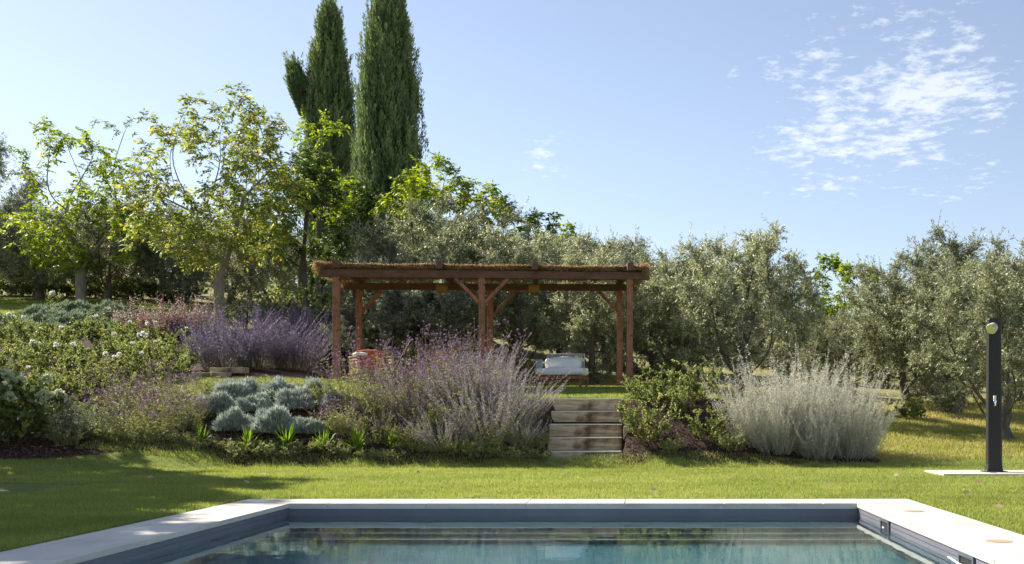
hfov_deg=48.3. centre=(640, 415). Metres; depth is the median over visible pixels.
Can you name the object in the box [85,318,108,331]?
lavender mound
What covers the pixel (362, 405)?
leafy plant
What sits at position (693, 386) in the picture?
rose shrub
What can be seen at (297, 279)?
olive tree
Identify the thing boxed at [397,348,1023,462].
dry grass
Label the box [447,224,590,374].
olive tree
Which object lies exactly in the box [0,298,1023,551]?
lawn
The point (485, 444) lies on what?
ground cover plant
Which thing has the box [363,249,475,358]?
olive tree
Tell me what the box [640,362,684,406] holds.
rose shrub
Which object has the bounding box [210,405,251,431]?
santolina mound
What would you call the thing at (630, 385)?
rose shrub
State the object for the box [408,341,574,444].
purple sage
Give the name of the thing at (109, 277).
olive tree
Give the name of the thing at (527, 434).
purple sage
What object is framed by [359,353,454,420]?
purple sage
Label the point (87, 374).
rose bush
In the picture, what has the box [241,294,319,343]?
purple sage
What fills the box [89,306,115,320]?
lavender mound
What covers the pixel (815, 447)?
silver shrub
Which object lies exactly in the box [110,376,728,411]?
terrace grass
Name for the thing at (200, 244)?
olive tree
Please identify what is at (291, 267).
olive tree
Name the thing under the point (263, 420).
santolina mound
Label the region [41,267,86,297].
hedge shrub
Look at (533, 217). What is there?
deciduous tree
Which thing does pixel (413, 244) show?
olive tree
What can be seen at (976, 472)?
shower slab
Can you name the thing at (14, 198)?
olive tree
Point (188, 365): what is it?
rose bush
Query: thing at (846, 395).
silver shrub
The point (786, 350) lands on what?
olive tree
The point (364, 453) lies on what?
ground cover plant
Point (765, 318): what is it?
olive tree
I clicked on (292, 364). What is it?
lavender
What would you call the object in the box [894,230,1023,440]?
olive tree
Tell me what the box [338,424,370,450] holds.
daylily
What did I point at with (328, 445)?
ground cover plant
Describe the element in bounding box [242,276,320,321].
leafy shrub
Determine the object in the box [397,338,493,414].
verbena
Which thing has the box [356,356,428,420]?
verbena
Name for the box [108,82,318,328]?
walnut tree
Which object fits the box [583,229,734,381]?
olive tree
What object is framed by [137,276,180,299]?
hedge shrub
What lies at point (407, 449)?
ground cover plant
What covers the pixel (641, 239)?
olive tree
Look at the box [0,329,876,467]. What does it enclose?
garden bed
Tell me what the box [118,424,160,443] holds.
ground cover plant
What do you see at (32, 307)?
lavender mound
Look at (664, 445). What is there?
leafy plant
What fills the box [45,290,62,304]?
rose bush
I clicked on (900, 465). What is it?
edge grass
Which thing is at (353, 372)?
verbena
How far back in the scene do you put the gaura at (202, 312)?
28.68 m
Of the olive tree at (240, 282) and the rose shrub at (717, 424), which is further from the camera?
the olive tree at (240, 282)
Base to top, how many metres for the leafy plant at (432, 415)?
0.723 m
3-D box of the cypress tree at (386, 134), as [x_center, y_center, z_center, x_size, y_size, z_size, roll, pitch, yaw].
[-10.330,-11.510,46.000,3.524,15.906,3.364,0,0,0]
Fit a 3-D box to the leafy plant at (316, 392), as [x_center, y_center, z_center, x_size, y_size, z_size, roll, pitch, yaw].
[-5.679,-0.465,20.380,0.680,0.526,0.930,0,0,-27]
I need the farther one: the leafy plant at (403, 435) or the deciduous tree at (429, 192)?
the deciduous tree at (429, 192)
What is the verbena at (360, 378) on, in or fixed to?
on the garden bed
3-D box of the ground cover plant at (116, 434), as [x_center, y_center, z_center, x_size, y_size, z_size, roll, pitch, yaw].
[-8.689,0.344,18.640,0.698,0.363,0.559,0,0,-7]
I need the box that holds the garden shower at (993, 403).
[981,318,1007,472]
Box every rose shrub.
[613,387,680,443]
[621,372,647,399]
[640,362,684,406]
[665,356,723,403]
[665,379,696,415]
[679,401,731,442]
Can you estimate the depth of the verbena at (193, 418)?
19.23 m
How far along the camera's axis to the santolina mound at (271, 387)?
20.71 m
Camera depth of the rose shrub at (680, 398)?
19.83 m
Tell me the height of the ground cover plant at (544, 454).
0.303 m
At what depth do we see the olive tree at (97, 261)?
52.16 m
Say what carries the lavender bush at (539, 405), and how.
on the garden bed
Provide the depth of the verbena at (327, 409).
19.22 m
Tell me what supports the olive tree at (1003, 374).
on the grove ground at (895, 394)
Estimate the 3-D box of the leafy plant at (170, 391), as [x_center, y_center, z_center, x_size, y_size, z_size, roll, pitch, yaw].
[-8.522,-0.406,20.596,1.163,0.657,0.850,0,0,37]
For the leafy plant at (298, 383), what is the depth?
21.56 m
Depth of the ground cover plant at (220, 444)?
18.64 m
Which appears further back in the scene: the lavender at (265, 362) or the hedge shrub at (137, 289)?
the hedge shrub at (137, 289)
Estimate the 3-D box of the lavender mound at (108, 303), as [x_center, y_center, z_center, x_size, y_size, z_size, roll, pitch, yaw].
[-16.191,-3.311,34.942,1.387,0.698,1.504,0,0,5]
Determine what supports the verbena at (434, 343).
on the garden bed
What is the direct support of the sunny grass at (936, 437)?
on the grove ground at (895, 394)
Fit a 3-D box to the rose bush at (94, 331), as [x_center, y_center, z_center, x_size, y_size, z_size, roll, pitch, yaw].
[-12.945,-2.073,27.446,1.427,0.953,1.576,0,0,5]
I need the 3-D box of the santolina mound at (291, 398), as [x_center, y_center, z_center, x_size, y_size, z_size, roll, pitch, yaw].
[-6.104,-0.350,20.063,0.843,0.543,0.811,0,0,12]
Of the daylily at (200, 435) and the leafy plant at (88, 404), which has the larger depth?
the leafy plant at (88, 404)
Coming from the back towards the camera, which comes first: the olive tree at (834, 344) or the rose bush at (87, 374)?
the olive tree at (834, 344)
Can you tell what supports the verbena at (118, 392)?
on the garden bed
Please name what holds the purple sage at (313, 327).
on the garden bed
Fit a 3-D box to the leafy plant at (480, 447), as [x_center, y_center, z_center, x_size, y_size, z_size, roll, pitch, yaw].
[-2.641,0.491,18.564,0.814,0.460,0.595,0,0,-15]
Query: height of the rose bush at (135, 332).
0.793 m
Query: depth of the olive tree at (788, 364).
33.51 m
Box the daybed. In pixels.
[535,353,588,386]
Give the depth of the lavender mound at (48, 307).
35.00 m
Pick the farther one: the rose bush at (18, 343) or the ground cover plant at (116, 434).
the rose bush at (18, 343)
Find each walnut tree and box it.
[0,114,167,303]
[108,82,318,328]
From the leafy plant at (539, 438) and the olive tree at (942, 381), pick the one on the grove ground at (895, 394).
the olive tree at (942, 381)
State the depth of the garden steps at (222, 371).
23.84 m
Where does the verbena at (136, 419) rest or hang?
on the garden bed
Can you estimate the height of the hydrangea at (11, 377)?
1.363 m
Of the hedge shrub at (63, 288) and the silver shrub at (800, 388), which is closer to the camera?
the silver shrub at (800, 388)
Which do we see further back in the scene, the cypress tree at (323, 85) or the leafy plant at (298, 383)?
the cypress tree at (323, 85)
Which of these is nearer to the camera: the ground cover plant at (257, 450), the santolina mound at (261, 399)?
the ground cover plant at (257, 450)
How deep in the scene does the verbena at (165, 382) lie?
19.72 m
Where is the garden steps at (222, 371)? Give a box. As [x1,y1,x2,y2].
[191,367,248,377]
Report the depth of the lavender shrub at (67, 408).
19.28 m
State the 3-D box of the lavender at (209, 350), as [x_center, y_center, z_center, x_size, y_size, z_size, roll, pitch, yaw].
[-9.153,-1.787,24.841,2.780,1.732,2.957,0,0,0]
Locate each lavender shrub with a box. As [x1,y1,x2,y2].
[22,395,94,429]
[33,394,123,439]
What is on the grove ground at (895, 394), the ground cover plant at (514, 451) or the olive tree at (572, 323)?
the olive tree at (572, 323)
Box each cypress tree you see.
[281,0,356,306]
[345,0,428,317]
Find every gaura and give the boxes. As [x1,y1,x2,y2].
[100,290,196,339]
[144,287,234,335]
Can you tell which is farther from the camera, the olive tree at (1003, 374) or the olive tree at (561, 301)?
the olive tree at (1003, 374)
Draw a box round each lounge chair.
[348,350,393,383]
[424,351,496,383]
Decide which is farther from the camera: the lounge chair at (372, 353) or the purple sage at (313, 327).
the purple sage at (313, 327)
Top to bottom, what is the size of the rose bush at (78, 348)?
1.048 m
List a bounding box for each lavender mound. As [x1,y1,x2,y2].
[0,312,16,324]
[0,317,32,337]
[10,303,47,316]
[12,309,48,323]
[22,319,75,338]
[25,306,67,317]
[37,299,68,310]
[41,309,88,331]
[50,300,85,312]
[61,307,77,316]
[69,306,97,317]
[81,302,103,312]
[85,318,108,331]
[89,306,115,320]
[94,298,144,315]
[105,307,144,330]
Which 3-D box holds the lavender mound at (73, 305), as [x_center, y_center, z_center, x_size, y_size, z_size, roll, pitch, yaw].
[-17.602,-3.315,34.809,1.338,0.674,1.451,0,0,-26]
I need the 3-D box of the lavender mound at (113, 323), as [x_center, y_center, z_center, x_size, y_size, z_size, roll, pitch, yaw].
[-13.533,-2.518,30.032,1.459,0.734,1.582,0,0,30]
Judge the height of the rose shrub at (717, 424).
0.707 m
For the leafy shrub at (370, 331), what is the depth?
28.99 m
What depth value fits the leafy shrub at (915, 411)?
25.42 m
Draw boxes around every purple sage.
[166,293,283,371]
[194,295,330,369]
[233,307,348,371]
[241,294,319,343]
[265,293,368,352]
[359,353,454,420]
[403,325,528,414]
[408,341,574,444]
[445,344,548,404]
[488,405,552,447]
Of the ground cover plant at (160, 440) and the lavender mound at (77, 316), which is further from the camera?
the lavender mound at (77, 316)
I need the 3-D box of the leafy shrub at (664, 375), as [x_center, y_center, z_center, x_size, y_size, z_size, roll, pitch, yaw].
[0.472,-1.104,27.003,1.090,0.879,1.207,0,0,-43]
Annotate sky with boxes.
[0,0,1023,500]
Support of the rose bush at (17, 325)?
on the garden bed
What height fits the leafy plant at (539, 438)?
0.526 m
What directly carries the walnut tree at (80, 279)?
on the lawn at (8, 488)
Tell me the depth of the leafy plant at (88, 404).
19.55 m
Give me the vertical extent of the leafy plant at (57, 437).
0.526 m
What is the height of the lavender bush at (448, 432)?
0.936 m
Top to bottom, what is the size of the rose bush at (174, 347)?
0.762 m
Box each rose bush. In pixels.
[0,312,48,347]
[0,324,69,364]
[0,339,47,373]
[15,338,90,380]
[19,363,84,403]
[27,313,99,349]
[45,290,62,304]
[45,353,123,398]
[54,329,133,372]
[80,312,140,348]
[93,351,161,386]
[99,330,171,367]
[106,319,164,349]
[116,338,189,380]
[145,338,203,372]
[147,327,198,357]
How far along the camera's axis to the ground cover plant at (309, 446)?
18.61 m
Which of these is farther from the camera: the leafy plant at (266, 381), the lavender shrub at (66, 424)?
the leafy plant at (266, 381)
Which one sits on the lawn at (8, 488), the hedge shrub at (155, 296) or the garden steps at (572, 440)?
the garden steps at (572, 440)
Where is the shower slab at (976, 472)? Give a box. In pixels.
[924,470,1023,476]
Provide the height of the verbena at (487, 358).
1.419 m
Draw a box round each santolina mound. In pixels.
[192,390,235,414]
[208,375,257,399]
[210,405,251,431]
[231,391,272,410]
[241,403,295,433]
[254,376,297,396]
[272,381,316,409]
[290,413,326,433]
[301,372,329,396]
[316,389,354,406]
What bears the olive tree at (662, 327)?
on the grove ground at (895, 394)
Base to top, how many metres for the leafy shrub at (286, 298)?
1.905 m
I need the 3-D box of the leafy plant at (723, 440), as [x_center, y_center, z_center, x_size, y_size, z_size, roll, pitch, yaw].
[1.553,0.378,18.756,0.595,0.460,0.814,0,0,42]
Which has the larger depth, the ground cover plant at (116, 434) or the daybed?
the daybed
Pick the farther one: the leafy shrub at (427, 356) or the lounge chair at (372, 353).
the leafy shrub at (427, 356)
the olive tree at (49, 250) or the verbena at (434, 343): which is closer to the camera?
the verbena at (434, 343)
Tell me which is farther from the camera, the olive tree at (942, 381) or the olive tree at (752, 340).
the olive tree at (752, 340)
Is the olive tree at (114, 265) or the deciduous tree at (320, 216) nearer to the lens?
the deciduous tree at (320, 216)
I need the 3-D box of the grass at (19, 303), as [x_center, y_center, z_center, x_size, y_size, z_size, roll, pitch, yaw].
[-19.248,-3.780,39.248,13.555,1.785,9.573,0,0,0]
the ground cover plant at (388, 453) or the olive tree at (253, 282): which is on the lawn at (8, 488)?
the olive tree at (253, 282)
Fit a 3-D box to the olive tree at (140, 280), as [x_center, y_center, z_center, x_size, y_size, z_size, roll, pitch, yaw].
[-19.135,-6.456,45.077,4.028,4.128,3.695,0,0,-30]
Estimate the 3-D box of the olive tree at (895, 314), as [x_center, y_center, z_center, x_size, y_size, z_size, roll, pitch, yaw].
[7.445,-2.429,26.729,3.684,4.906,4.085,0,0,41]
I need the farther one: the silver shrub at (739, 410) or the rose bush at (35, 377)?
the rose bush at (35, 377)
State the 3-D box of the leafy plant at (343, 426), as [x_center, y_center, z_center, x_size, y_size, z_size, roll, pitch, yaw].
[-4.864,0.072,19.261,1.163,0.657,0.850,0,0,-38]
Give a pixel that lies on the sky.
(850, 125)
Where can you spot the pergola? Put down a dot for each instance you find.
(339, 274)
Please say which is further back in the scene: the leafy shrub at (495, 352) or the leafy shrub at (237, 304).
the leafy shrub at (237, 304)
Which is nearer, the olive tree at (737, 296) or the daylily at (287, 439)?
the daylily at (287, 439)
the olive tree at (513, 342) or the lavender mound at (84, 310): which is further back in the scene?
the olive tree at (513, 342)
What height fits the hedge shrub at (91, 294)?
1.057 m
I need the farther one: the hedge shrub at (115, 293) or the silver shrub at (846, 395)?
the hedge shrub at (115, 293)
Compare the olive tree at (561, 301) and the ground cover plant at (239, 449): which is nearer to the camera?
the ground cover plant at (239, 449)
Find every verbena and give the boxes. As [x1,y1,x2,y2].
[65,353,173,419]
[86,362,198,435]
[108,351,204,420]
[132,373,220,430]
[298,375,384,430]
[307,326,410,406]
[337,394,405,444]
[343,339,439,403]
[353,324,456,394]
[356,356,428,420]
[374,329,471,401]
[389,369,463,426]
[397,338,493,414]
[413,323,511,394]
[417,340,510,400]
[418,317,531,393]
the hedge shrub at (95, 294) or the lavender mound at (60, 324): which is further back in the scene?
the hedge shrub at (95, 294)
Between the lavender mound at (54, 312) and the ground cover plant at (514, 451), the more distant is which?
the lavender mound at (54, 312)
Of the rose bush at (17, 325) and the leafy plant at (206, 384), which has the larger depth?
the rose bush at (17, 325)
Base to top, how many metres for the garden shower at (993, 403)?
2.152 m
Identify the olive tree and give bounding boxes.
[0,132,55,286]
[0,199,95,299]
[0,202,19,279]
[18,206,69,283]
[42,198,167,302]
[50,217,107,280]
[93,202,176,298]
[108,203,200,299]
[132,217,217,303]
[171,206,228,289]
[192,215,267,301]
[196,209,294,310]
[230,229,308,299]
[269,230,322,300]
[318,236,448,360]
[341,186,537,350]
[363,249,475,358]
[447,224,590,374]
[447,240,539,350]
[495,218,625,356]
[497,279,542,348]
[523,239,602,357]
[528,221,667,384]
[573,227,653,364]
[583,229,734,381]
[609,285,691,367]
[623,234,736,383]
[649,254,758,376]
[653,216,833,394]
[712,267,802,374]
[750,277,794,366]
[750,324,822,390]
[757,310,809,379]
[794,304,897,399]
[827,326,860,384]
[837,232,978,407]
[851,325,915,387]
[853,209,1023,412]
[878,266,1006,403]
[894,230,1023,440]
[961,265,1023,397]
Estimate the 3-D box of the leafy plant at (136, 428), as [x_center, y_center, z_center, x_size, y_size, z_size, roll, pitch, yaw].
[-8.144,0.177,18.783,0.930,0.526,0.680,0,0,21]
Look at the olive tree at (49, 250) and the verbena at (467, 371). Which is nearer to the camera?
the verbena at (467, 371)
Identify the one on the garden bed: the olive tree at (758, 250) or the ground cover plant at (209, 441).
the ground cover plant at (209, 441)
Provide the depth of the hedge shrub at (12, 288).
44.64 m
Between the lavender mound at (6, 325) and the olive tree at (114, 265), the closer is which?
the lavender mound at (6, 325)
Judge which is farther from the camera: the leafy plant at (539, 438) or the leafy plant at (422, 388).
the leafy plant at (422, 388)
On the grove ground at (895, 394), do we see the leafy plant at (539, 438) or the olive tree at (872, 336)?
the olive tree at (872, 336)
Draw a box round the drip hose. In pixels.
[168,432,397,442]
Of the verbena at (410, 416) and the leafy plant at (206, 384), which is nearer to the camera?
the verbena at (410, 416)
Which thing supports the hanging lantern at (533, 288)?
hanging from the pergola
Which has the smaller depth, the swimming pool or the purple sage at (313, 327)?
the swimming pool
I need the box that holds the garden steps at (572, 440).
[547,398,640,460]
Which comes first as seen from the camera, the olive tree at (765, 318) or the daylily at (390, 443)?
the daylily at (390, 443)
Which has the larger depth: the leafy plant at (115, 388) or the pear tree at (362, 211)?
the pear tree at (362, 211)
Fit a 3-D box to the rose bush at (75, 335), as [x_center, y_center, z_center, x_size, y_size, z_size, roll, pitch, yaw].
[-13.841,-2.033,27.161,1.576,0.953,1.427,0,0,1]
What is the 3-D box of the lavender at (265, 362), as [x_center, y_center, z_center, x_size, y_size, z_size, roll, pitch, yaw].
[-8.622,-1.853,25.375,2.956,1.732,2.780,0,0,21]
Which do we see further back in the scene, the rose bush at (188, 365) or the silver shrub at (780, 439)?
the rose bush at (188, 365)
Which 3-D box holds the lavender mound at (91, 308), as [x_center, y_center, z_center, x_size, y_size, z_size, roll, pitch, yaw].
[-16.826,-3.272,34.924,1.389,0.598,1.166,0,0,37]
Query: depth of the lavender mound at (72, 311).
32.60 m
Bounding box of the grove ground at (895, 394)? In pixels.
[0,268,1023,462]
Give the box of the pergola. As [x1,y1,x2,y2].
[310,259,652,385]
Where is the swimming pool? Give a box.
[0,499,1023,563]
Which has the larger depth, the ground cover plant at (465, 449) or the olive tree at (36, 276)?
the olive tree at (36, 276)
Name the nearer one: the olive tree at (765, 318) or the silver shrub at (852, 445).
the silver shrub at (852, 445)
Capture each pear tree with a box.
[239,143,357,302]
[308,170,400,311]
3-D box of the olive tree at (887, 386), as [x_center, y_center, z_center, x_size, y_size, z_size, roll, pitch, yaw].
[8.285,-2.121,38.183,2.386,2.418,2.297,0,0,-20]
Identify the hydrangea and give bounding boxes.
[0,365,52,400]
[0,379,67,445]
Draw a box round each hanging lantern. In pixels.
[435,284,447,292]
[528,284,539,292]
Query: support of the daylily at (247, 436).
on the garden bed
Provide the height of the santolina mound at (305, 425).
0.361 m
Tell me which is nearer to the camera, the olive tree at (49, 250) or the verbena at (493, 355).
the verbena at (493, 355)
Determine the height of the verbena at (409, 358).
1.468 m
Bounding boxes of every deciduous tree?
[74,116,163,296]
[286,109,363,303]
[368,151,509,253]
[457,191,577,350]
[796,250,883,377]
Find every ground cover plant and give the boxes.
[97,428,135,441]
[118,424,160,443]
[143,430,179,443]
[165,429,194,443]
[183,437,215,447]
[210,439,234,449]
[224,438,272,458]
[246,437,289,457]
[264,443,303,457]
[277,438,317,453]
[313,436,345,457]
[335,444,361,453]
[355,446,379,458]
[376,448,405,458]
[392,441,417,453]
[407,440,431,452]
[433,436,469,456]
[457,439,502,458]
[469,440,505,452]
[488,441,532,460]
[521,448,551,461]
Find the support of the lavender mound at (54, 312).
on the grove ground at (895, 394)
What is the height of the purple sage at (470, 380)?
1.603 m
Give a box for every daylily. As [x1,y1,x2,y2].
[192,423,215,442]
[227,425,265,449]
[270,422,296,446]
[312,427,339,450]
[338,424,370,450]
[378,431,404,448]
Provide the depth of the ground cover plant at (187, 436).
18.64 m
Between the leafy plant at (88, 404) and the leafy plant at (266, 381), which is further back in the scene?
the leafy plant at (266, 381)
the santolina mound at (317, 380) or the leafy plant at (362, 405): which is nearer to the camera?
the leafy plant at (362, 405)
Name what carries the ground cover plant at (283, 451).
on the garden bed
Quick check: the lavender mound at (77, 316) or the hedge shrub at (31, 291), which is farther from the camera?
the hedge shrub at (31, 291)
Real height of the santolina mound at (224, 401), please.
0.503 m
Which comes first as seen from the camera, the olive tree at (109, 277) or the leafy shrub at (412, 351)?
the leafy shrub at (412, 351)
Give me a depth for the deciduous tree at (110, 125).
45.63 m
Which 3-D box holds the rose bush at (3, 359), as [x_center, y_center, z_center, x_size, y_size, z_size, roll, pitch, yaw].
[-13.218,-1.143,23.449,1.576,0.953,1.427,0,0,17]
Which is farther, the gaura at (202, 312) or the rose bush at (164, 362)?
the gaura at (202, 312)
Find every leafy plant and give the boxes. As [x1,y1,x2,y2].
[42,418,92,446]
[56,388,129,425]
[88,411,133,442]
[103,372,165,406]
[128,412,182,438]
[147,375,207,406]
[167,393,219,424]
[192,371,229,393]
[249,374,270,387]
[287,376,307,386]
[303,376,344,399]
[323,401,385,436]
[339,379,404,418]
[382,416,428,447]
[395,370,451,405]
[417,391,479,430]
[457,432,503,457]
[505,422,553,450]
[657,433,684,453]
[712,424,751,450]
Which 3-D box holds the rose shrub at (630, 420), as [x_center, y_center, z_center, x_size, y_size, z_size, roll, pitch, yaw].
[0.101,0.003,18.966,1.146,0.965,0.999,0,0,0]
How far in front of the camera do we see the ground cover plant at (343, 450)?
18.61 m
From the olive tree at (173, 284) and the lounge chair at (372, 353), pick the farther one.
the olive tree at (173, 284)
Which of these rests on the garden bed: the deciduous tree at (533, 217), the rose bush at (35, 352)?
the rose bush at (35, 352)
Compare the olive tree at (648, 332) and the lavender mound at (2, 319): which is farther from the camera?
the olive tree at (648, 332)
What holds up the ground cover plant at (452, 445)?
on the garden bed
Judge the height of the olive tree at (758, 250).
4.270 m
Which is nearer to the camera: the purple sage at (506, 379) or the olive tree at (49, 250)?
the purple sage at (506, 379)
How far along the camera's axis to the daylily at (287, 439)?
18.70 m
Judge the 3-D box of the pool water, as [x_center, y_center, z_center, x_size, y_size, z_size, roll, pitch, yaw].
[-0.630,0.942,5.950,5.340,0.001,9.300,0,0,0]
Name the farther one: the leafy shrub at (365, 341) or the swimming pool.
the leafy shrub at (365, 341)
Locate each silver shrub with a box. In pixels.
[700,356,807,447]
[717,341,864,449]
[730,390,809,454]
[764,352,895,447]
[775,389,866,460]
[797,364,913,460]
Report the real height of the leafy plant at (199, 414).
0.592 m
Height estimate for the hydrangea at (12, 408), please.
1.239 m
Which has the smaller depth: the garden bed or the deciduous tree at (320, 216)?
the garden bed
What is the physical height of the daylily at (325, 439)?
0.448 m
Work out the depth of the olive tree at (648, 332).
41.88 m
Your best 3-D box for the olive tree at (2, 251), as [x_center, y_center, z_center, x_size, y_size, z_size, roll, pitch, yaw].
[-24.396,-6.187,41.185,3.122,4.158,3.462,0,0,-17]
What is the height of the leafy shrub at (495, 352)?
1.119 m
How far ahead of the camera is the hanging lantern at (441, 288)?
24.79 m
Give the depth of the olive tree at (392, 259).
29.02 m
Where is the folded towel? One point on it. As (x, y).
(362, 354)
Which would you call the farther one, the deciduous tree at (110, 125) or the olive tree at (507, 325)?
the deciduous tree at (110, 125)
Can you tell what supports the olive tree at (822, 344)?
on the grove ground at (895, 394)
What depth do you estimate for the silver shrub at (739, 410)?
18.83 m
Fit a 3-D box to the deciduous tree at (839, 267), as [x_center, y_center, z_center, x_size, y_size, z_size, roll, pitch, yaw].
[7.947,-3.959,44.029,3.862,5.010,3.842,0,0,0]
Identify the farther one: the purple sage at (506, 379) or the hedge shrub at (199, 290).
the hedge shrub at (199, 290)
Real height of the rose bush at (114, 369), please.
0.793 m
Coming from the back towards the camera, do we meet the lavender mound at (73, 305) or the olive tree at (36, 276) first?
the olive tree at (36, 276)
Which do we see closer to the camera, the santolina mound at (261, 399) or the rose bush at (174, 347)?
the santolina mound at (261, 399)
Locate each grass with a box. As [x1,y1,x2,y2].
[0,296,258,318]
[76,437,929,468]
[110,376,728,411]
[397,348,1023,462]
[857,417,1023,462]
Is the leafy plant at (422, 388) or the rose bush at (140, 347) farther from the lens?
the rose bush at (140, 347)
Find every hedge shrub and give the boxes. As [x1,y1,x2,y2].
[0,272,33,295]
[18,274,60,295]
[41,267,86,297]
[59,276,104,297]
[86,274,121,297]
[90,271,136,298]
[113,277,160,299]
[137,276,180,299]
[156,271,209,301]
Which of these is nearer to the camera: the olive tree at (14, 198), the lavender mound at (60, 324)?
the lavender mound at (60, 324)
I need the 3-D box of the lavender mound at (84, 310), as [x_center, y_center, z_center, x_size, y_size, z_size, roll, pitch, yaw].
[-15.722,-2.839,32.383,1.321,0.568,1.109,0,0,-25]
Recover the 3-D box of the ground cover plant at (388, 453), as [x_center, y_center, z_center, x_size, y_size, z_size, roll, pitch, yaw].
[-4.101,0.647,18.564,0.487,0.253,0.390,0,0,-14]
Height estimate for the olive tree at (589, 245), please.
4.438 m
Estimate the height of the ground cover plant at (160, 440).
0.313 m
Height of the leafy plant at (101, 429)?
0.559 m
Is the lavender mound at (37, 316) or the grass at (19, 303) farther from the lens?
the grass at (19, 303)
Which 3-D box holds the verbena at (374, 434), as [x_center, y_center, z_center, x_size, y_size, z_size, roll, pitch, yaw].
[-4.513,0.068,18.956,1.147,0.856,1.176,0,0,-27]
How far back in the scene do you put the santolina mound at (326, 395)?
20.02 m
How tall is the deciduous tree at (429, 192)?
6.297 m
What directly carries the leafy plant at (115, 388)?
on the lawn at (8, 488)
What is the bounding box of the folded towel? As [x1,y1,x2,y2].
[352,352,367,356]
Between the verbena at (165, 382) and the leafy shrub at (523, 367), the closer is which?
the verbena at (165, 382)
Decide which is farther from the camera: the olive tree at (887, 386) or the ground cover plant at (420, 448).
the olive tree at (887, 386)
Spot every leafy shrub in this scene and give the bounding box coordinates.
[210,287,280,328]
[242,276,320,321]
[276,268,372,329]
[316,314,375,357]
[342,298,420,353]
[372,336,436,379]
[413,347,453,367]
[448,339,510,370]
[501,356,543,383]
[633,351,682,385]
[887,391,928,417]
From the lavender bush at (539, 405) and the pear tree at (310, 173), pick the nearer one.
the lavender bush at (539, 405)
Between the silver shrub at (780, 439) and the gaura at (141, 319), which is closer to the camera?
the silver shrub at (780, 439)
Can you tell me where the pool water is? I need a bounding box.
[121,516,957,563]

